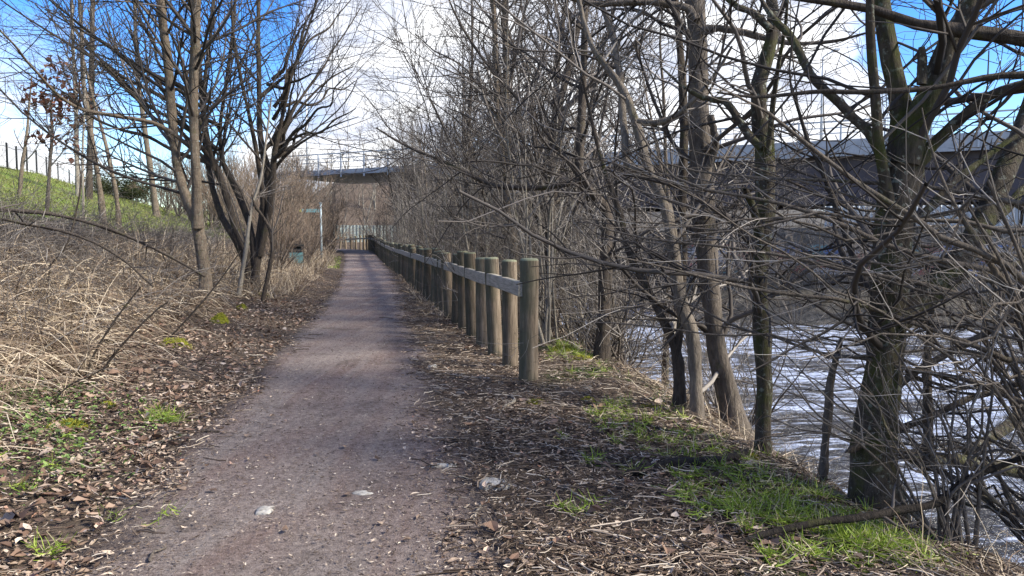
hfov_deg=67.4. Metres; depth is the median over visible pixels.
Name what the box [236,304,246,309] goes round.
moss cushion
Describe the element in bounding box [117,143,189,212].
twiggy shrub
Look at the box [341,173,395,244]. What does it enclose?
thicket tree
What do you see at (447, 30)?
thicket tree
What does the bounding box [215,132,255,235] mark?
thicket tree
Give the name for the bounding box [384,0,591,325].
twin trunk tree
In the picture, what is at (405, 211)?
pale sapling
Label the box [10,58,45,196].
slope sapling
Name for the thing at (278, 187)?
thicket tree
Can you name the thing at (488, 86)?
thicket tree
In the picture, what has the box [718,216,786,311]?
bank tree
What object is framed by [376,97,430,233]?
thicket tree
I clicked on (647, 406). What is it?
moss cushion
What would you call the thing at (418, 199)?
pale sapling
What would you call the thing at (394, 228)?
pale sapling
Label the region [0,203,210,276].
bramble cane
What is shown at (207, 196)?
twiggy shrub
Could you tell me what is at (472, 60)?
thicket tree
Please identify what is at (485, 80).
thicket tree
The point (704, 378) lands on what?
undergrowth bush
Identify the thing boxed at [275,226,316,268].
twiggy shrub
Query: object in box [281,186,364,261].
twiggy shrub
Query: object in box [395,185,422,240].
pale sapling
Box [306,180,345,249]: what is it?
thicket tree
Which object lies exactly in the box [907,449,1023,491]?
mossy log
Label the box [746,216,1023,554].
bush
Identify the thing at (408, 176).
thicket tree
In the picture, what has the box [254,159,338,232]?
twiggy shrub
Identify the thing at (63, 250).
bramble cane
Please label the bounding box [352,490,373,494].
flat stone
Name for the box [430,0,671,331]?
thicket tree
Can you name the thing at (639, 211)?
bank tree
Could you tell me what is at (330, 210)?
thicket tree
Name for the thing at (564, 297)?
undergrowth bush
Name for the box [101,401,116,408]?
moss cushion
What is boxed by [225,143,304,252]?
twiggy shrub
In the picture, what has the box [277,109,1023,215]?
road bridge
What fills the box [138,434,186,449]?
fallen stick
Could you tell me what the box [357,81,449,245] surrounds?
thicket tree
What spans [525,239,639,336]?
undergrowth bush
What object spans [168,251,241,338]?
bramble cane
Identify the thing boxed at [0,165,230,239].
meadow grass
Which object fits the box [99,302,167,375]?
bramble cane
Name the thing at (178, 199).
twiggy shrub
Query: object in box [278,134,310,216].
thicket tree
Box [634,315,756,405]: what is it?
bank bush
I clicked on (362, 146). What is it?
tree
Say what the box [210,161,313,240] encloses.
twiggy shrub
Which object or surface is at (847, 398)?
water
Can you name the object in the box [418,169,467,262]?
pale sapling
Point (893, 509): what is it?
fallen branch
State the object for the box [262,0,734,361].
elbowed tree
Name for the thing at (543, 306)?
pale sapling
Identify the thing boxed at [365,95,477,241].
thicket tree
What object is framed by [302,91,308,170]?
lamp post
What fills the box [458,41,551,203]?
thicket tree
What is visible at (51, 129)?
young oak
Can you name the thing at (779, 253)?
bank tree
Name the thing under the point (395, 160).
thicket tree
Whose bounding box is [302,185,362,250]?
twiggy shrub
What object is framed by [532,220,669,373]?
undergrowth bush
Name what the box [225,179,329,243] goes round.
twiggy shrub
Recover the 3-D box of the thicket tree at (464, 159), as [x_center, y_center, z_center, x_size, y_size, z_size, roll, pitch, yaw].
[-0.830,-2.646,24.454,4.308,7.605,3.479,-3,5,-43]
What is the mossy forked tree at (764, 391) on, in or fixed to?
on the ground at (810, 316)
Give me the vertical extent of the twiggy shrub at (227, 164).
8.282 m
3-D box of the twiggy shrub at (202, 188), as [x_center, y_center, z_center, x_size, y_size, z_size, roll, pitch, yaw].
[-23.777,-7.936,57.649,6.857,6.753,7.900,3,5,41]
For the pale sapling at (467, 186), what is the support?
on the ground at (810, 316)
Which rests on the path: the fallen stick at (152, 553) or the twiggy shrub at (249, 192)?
the fallen stick at (152, 553)
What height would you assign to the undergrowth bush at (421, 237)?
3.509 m
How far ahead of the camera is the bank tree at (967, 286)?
29.25 m
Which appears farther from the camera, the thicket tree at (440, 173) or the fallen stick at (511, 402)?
the thicket tree at (440, 173)
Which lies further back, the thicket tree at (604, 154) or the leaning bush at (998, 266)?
the thicket tree at (604, 154)
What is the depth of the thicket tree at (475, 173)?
27.16 m
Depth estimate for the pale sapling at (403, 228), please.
38.74 m
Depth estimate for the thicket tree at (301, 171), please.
52.39 m
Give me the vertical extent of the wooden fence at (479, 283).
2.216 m
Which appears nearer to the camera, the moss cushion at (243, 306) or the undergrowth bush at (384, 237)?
the moss cushion at (243, 306)
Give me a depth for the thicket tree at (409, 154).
48.99 m
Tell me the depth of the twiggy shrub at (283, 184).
56.55 m
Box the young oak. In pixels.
[7,55,105,210]
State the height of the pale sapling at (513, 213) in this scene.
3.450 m
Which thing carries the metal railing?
on the ground at (810, 316)
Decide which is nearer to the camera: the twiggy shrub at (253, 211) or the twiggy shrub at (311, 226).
the twiggy shrub at (311, 226)
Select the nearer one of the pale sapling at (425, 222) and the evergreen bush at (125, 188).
the pale sapling at (425, 222)
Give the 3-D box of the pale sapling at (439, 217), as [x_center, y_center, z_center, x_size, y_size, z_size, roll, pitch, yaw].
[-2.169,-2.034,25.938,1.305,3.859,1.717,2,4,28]
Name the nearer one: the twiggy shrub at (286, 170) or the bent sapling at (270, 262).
the bent sapling at (270, 262)
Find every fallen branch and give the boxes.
[718,421,1023,549]
[844,353,1017,452]
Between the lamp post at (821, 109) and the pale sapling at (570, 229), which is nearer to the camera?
the pale sapling at (570, 229)
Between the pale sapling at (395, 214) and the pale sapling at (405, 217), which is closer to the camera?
the pale sapling at (405, 217)
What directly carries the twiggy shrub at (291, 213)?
on the ground at (810, 316)
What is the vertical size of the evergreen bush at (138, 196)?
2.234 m
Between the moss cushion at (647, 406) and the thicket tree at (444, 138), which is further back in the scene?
the thicket tree at (444, 138)
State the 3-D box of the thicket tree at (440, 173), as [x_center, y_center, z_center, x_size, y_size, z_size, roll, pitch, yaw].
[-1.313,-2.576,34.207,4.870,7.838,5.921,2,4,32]
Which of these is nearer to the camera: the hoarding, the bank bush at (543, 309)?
the bank bush at (543, 309)
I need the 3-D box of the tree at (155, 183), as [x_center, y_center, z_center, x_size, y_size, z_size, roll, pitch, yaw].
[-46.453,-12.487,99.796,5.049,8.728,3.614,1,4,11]
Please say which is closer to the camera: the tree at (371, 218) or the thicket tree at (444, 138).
the thicket tree at (444, 138)
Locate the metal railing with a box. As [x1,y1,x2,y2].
[0,141,81,185]
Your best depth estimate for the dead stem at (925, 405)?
4.94 m
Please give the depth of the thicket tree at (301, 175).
52.61 m
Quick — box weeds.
[0,378,181,505]
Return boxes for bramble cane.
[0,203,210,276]
[0,218,154,286]
[43,164,92,297]
[51,366,107,407]
[85,286,140,375]
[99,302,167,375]
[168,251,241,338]
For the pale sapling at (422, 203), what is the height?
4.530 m
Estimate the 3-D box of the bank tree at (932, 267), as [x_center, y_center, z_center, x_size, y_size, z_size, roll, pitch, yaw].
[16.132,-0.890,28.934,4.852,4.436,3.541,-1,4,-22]
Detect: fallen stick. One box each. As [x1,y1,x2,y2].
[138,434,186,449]
[148,547,166,561]
[156,429,219,433]
[473,504,482,519]
[492,446,567,449]
[504,391,517,406]
[578,399,727,442]
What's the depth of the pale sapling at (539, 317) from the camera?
13.91 m
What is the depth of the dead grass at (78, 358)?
8.59 m
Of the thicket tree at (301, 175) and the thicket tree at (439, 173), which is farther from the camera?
the thicket tree at (301, 175)
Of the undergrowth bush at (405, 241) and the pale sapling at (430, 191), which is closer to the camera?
the pale sapling at (430, 191)
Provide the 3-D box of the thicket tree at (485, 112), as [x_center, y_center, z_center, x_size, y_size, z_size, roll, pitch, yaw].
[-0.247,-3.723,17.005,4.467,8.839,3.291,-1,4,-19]
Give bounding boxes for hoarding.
[335,225,401,241]
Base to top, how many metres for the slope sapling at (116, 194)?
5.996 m
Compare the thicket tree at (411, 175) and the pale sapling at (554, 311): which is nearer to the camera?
the pale sapling at (554, 311)
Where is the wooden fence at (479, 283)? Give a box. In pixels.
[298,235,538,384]
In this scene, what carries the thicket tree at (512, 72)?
on the ground at (810, 316)
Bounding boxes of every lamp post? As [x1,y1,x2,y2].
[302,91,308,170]
[819,48,839,139]
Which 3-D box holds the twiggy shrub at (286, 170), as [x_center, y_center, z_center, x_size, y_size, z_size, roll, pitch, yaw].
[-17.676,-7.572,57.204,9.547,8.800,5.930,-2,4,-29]
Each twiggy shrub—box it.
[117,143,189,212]
[129,148,250,226]
[145,135,205,216]
[153,156,239,215]
[170,136,255,229]
[183,124,257,221]
[185,122,308,217]
[186,155,259,232]
[189,141,257,234]
[201,136,308,233]
[203,150,330,243]
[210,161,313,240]
[221,136,327,238]
[222,134,343,241]
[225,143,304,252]
[225,156,355,219]
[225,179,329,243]
[231,155,334,235]
[233,173,314,259]
[233,190,306,235]
[234,155,342,241]
[241,198,323,270]
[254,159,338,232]
[273,199,334,262]
[275,186,346,256]
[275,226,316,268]
[277,159,371,236]
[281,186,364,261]
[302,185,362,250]
[306,194,349,245]
[322,189,356,250]
[339,229,349,246]
[347,227,360,248]
[348,215,372,246]
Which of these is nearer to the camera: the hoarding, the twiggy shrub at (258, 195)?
the twiggy shrub at (258, 195)
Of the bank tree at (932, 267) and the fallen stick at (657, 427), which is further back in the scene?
the bank tree at (932, 267)
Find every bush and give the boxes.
[84,170,160,196]
[110,180,172,201]
[369,209,446,264]
[370,217,401,242]
[372,224,392,249]
[380,211,409,243]
[385,225,410,243]
[391,187,465,256]
[410,196,493,261]
[414,161,567,274]
[414,198,586,324]
[415,193,583,345]
[426,185,544,266]
[442,214,490,252]
[444,191,590,300]
[468,213,544,291]
[474,6,1023,569]
[486,202,638,320]
[495,173,671,363]
[514,183,664,347]
[517,204,664,349]
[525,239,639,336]
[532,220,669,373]
[532,227,687,370]
[534,212,668,355]
[608,254,840,446]
[622,284,826,424]
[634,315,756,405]
[636,334,689,384]
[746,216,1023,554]
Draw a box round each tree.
[0,0,356,305]
[136,162,166,207]
[158,162,177,211]
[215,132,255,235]
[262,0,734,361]
[271,159,293,222]
[275,147,315,210]
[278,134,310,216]
[285,131,320,242]
[306,180,338,246]
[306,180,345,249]
[309,179,350,246]
[315,163,334,210]
[322,145,338,203]
[330,184,358,224]
[331,128,357,168]
[340,184,391,249]
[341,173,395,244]
[352,0,640,271]
[353,126,373,165]
[353,165,379,224]
[354,117,401,227]
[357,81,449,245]
[358,0,646,267]
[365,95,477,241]
[365,153,383,209]
[367,210,375,234]
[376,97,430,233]
[378,118,457,233]
[382,118,410,226]
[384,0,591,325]
[384,81,461,235]
[385,69,461,228]
[385,90,431,229]
[388,126,429,218]
[393,148,432,214]
[397,0,513,251]
[404,63,499,225]
[406,0,897,420]
[407,0,604,257]
[408,85,519,268]
[409,0,834,410]
[412,0,682,316]
[412,115,460,234]
[416,0,857,458]
[418,11,492,248]
[420,152,458,210]
[423,126,496,248]
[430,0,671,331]
[437,114,533,250]
[447,52,496,248]
[448,26,615,331]
[451,0,583,241]
[454,0,571,234]
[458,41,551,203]
[462,0,570,242]
[467,0,629,307]
[473,0,1023,523]
[483,0,981,439]
[511,43,657,296]
[532,8,675,333]
[542,0,751,389]
[598,187,657,235]
[612,214,657,298]
[643,0,1023,306]
[687,194,771,289]
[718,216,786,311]
[741,223,804,288]
[752,144,816,227]
[771,173,829,291]
[785,198,871,306]
[821,203,874,302]
[841,194,936,254]
[910,202,941,279]
[911,222,985,317]
[937,233,994,312]
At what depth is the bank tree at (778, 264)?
32.03 m
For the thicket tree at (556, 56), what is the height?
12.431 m
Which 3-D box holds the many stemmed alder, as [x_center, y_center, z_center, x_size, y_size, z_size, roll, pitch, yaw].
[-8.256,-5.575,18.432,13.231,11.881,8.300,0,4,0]
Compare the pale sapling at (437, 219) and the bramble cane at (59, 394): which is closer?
the bramble cane at (59, 394)
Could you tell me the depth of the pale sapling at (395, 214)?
42.22 m
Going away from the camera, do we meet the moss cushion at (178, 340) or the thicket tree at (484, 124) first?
the moss cushion at (178, 340)
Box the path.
[45,249,512,575]
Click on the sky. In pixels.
(979, 67)
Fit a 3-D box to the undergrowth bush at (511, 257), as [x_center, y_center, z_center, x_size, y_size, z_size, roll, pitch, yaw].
[-0.247,-0.458,13.066,2.284,2.360,3.233,3,5,40]
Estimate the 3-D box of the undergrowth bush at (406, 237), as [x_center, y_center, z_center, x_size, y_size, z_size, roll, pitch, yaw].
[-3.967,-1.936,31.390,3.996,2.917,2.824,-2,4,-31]
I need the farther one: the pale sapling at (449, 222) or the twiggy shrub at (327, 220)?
the twiggy shrub at (327, 220)
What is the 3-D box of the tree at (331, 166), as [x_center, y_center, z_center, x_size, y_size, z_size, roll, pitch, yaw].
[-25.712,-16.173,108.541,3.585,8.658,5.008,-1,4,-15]
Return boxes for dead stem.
[817,338,842,480]
[921,309,934,471]
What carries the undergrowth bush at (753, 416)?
on the ground at (810, 316)
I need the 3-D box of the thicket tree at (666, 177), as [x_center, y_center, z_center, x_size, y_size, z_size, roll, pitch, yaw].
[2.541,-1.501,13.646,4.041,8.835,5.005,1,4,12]
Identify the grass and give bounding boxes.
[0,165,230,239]
[0,194,1023,575]
[0,257,983,575]
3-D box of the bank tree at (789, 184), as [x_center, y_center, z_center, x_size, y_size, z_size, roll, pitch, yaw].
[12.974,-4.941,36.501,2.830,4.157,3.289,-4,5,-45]
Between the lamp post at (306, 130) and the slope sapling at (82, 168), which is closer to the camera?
the slope sapling at (82, 168)
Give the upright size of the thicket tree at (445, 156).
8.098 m
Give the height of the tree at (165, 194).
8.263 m
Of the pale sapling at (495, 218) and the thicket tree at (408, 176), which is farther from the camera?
the thicket tree at (408, 176)
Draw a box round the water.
[557,284,1023,575]
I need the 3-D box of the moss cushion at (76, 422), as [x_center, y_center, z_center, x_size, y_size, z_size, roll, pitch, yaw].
[-3.238,1.003,5.635,0.364,0.126,0.280,0,4,0]
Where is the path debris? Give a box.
[42,282,557,575]
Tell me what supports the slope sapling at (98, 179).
on the ground at (810, 316)
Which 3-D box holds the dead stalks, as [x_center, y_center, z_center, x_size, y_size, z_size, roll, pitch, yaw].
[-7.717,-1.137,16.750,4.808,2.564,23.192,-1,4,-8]
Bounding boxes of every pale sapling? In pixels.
[379,177,429,245]
[381,175,424,244]
[385,189,408,242]
[386,137,465,247]
[386,209,399,242]
[388,180,429,238]
[391,189,423,244]
[392,211,413,244]
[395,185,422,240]
[399,185,445,247]
[401,165,447,246]
[401,168,441,244]
[401,172,457,245]
[407,188,439,247]
[407,200,427,245]
[409,101,516,256]
[413,192,444,238]
[417,171,456,245]
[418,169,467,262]
[421,105,497,250]
[422,192,472,253]
[425,179,456,252]
[426,94,529,256]
[432,154,496,250]
[435,23,595,345]
[435,167,497,252]
[438,121,531,265]
[441,50,569,257]
[447,169,486,251]
[461,169,533,264]
[474,143,529,258]
[479,155,537,254]
[488,122,573,324]
[489,120,603,338]
[497,126,591,331]
[498,148,563,255]
[516,135,587,332]
[524,150,628,343]
[585,117,662,281]
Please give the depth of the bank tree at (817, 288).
30.89 m
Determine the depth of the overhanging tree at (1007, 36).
4.38 m
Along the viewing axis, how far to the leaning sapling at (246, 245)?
16.07 m
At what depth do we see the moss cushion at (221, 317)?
12.23 m
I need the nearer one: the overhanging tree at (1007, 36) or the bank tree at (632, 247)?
the overhanging tree at (1007, 36)
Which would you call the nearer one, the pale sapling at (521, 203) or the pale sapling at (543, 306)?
the pale sapling at (543, 306)
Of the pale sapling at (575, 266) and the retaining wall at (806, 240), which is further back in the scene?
the retaining wall at (806, 240)
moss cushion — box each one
[46,418,95,431]
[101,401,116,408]
[159,337,194,348]
[210,312,229,323]
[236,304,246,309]
[527,398,543,404]
[546,344,577,354]
[572,354,597,362]
[638,402,656,410]
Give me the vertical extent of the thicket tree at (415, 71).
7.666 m
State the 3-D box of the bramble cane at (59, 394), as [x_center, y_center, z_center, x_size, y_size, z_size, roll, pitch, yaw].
[-3.420,0.809,6.065,0.470,0.397,0.016,0,4,0]
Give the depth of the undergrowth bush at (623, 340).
11.95 m
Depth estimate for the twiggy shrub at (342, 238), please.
87.83 m
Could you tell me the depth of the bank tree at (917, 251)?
30.73 m
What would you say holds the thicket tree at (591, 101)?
on the ground at (810, 316)
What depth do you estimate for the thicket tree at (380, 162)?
59.34 m
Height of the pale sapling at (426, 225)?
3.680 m
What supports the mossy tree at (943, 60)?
on the ground at (810, 316)
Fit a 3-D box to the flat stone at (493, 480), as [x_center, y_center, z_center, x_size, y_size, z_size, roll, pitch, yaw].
[-0.102,1.197,4.698,0.201,0.052,0.158,0,4,0]
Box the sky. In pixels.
[0,0,1023,210]
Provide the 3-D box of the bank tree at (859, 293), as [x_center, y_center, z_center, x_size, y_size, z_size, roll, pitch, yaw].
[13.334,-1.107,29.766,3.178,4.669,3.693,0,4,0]
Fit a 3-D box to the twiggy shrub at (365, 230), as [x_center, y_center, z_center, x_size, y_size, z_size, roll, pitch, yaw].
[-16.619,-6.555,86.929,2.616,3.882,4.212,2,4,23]
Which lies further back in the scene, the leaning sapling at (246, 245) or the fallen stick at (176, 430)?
the leaning sapling at (246, 245)
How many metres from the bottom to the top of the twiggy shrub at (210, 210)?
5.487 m
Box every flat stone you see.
[255,506,273,514]
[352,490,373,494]
[428,463,456,467]
[479,477,511,490]
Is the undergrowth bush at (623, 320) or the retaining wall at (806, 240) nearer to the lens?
the undergrowth bush at (623, 320)
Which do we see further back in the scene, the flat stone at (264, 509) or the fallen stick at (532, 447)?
the fallen stick at (532, 447)
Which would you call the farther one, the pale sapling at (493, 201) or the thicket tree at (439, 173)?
the thicket tree at (439, 173)
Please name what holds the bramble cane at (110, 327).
on the ground at (810, 316)
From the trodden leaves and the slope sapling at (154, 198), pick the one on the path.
the trodden leaves
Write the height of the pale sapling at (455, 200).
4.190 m
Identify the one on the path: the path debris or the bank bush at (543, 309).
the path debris
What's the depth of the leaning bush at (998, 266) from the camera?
4.33 m
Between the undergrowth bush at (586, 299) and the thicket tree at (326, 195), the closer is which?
the undergrowth bush at (586, 299)
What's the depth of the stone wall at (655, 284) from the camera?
37.16 m
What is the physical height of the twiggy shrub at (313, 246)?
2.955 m
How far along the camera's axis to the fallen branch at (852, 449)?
4.72 m
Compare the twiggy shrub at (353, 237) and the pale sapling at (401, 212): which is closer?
the pale sapling at (401, 212)
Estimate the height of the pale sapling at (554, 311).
3.350 m
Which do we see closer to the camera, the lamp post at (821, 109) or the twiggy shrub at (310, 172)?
the lamp post at (821, 109)
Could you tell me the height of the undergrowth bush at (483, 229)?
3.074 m
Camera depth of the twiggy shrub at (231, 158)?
46.09 m
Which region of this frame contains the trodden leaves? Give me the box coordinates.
[70,295,555,575]
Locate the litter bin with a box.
[287,244,303,262]
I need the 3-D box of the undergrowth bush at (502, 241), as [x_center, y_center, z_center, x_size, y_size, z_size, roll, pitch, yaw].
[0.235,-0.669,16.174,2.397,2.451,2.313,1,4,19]
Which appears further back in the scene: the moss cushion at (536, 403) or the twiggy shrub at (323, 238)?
the twiggy shrub at (323, 238)
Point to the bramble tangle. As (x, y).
(10, 226)
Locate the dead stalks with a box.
[0,178,290,371]
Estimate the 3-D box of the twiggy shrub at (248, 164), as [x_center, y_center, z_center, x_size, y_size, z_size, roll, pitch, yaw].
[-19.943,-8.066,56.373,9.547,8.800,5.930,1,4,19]
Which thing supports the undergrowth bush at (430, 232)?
on the ground at (810, 316)
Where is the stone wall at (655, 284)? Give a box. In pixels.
[557,239,670,301]
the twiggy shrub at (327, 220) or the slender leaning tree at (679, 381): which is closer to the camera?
the slender leaning tree at (679, 381)
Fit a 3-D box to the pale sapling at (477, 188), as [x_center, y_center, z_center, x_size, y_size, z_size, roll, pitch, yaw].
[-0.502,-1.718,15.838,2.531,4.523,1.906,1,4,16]
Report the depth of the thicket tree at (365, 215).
56.37 m
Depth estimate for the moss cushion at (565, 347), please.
10.46 m
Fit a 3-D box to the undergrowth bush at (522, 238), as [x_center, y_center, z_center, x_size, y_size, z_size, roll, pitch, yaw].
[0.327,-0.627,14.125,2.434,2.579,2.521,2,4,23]
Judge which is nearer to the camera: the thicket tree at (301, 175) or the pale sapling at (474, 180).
the pale sapling at (474, 180)
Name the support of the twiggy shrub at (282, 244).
on the ground at (810, 316)
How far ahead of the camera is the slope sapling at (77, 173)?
47.53 m
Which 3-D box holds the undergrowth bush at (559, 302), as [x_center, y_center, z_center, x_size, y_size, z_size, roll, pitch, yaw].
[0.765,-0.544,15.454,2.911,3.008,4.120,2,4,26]
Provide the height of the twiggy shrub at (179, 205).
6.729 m
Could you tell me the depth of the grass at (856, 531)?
4.29 m
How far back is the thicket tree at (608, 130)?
19.98 m
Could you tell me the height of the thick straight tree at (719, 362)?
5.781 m
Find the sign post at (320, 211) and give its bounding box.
[299,203,322,256]
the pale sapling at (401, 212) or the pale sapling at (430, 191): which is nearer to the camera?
the pale sapling at (430, 191)
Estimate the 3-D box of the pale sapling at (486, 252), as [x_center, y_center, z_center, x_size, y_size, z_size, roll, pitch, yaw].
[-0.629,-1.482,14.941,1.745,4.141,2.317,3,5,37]
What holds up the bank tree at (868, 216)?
on the ground at (810, 316)
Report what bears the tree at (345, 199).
on the ground at (810, 316)
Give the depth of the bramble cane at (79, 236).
8.97 m
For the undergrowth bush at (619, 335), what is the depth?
10.83 m
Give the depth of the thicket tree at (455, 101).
29.64 m
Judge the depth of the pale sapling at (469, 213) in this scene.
20.75 m
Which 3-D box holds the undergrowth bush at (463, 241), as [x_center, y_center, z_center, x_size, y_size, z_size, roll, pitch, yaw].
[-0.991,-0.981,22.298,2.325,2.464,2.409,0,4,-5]
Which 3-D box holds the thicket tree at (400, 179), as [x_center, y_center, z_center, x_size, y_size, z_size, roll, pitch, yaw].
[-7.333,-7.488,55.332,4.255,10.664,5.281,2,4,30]
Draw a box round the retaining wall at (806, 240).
[686,227,1023,298]
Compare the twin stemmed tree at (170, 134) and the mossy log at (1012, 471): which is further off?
the twin stemmed tree at (170, 134)
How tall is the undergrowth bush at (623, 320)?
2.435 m
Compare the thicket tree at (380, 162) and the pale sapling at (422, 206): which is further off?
the thicket tree at (380, 162)
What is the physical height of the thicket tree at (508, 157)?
7.870 m
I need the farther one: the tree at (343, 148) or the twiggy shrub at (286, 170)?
the tree at (343, 148)
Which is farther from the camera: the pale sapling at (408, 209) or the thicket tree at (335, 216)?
the thicket tree at (335, 216)
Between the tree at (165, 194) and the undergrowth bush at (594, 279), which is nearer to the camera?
the undergrowth bush at (594, 279)
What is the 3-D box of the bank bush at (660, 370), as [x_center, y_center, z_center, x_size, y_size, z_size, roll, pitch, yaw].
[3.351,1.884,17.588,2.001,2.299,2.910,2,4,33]
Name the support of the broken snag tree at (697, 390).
on the ground at (810, 316)
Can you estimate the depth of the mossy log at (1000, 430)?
5.82 m
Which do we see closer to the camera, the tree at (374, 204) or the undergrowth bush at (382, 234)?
the undergrowth bush at (382, 234)
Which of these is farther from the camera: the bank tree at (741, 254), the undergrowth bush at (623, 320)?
the bank tree at (741, 254)
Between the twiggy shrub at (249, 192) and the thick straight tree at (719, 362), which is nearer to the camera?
the thick straight tree at (719, 362)
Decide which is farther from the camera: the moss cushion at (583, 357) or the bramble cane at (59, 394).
the moss cushion at (583, 357)
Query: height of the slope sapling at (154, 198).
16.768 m
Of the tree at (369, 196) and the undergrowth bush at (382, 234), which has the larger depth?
the tree at (369, 196)
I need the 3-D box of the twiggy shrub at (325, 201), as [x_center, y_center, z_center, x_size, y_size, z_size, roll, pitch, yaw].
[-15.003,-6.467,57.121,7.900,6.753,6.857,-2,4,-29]
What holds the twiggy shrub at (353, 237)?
on the ground at (810, 316)
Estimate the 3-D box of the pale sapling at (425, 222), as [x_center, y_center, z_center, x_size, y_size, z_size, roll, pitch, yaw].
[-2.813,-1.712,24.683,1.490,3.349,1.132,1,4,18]
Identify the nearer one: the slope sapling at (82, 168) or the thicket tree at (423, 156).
the slope sapling at (82, 168)
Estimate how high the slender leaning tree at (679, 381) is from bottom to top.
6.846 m
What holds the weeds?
on the ground at (810, 316)
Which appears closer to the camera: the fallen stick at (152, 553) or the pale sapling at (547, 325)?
the fallen stick at (152, 553)
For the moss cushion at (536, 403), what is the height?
0.069 m
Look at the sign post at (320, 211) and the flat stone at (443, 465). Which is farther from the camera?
the sign post at (320, 211)
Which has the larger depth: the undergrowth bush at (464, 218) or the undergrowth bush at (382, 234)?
the undergrowth bush at (382, 234)
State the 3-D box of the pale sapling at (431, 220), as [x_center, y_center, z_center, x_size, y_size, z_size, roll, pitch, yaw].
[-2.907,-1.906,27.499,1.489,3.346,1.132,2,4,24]
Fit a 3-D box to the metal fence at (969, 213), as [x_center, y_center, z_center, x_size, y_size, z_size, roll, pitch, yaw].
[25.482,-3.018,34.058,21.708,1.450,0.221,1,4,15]
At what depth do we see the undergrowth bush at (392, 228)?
45.12 m
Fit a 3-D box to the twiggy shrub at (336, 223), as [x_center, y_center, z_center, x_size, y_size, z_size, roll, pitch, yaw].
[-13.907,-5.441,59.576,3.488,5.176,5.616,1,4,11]
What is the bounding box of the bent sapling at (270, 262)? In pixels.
[221,180,299,302]
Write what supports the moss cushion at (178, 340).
on the ground at (810, 316)
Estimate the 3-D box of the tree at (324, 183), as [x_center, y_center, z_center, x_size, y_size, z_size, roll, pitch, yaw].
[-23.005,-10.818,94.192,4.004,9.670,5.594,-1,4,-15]
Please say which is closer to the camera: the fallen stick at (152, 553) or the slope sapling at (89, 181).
the fallen stick at (152, 553)
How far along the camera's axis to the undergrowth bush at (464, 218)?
17.49 m
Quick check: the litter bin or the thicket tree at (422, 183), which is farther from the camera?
the thicket tree at (422, 183)
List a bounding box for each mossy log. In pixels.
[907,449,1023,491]
[961,414,1021,454]
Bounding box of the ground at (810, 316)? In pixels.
[0,168,1023,575]
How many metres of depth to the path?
4.80 m
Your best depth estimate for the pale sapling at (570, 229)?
13.56 m
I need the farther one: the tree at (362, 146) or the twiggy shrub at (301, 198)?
the tree at (362, 146)
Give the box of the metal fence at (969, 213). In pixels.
[824,205,1023,226]
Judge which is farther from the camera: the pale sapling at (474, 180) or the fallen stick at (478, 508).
the pale sapling at (474, 180)
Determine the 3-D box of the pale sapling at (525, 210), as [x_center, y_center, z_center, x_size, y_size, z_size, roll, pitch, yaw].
[-0.051,-1.212,10.396,1.406,4.158,1.850,-4,5,-44]
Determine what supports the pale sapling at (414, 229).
on the ground at (810, 316)
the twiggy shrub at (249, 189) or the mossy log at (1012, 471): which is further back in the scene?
the twiggy shrub at (249, 189)
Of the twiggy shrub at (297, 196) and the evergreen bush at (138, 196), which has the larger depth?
the evergreen bush at (138, 196)
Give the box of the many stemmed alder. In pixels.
[0,0,435,289]
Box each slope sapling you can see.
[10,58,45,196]
[47,47,103,216]
[51,0,106,222]
[56,0,82,195]
[72,60,121,227]
[78,0,112,200]
[124,3,160,217]
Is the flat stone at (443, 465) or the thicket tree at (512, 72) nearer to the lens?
the flat stone at (443, 465)
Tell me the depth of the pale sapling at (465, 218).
17.29 m
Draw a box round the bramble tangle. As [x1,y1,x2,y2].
[0,141,313,367]
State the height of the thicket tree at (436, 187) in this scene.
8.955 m
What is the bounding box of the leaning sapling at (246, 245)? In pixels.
[203,65,298,295]
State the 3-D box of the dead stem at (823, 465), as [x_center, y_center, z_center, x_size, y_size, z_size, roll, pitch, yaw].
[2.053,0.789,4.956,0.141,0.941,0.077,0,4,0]

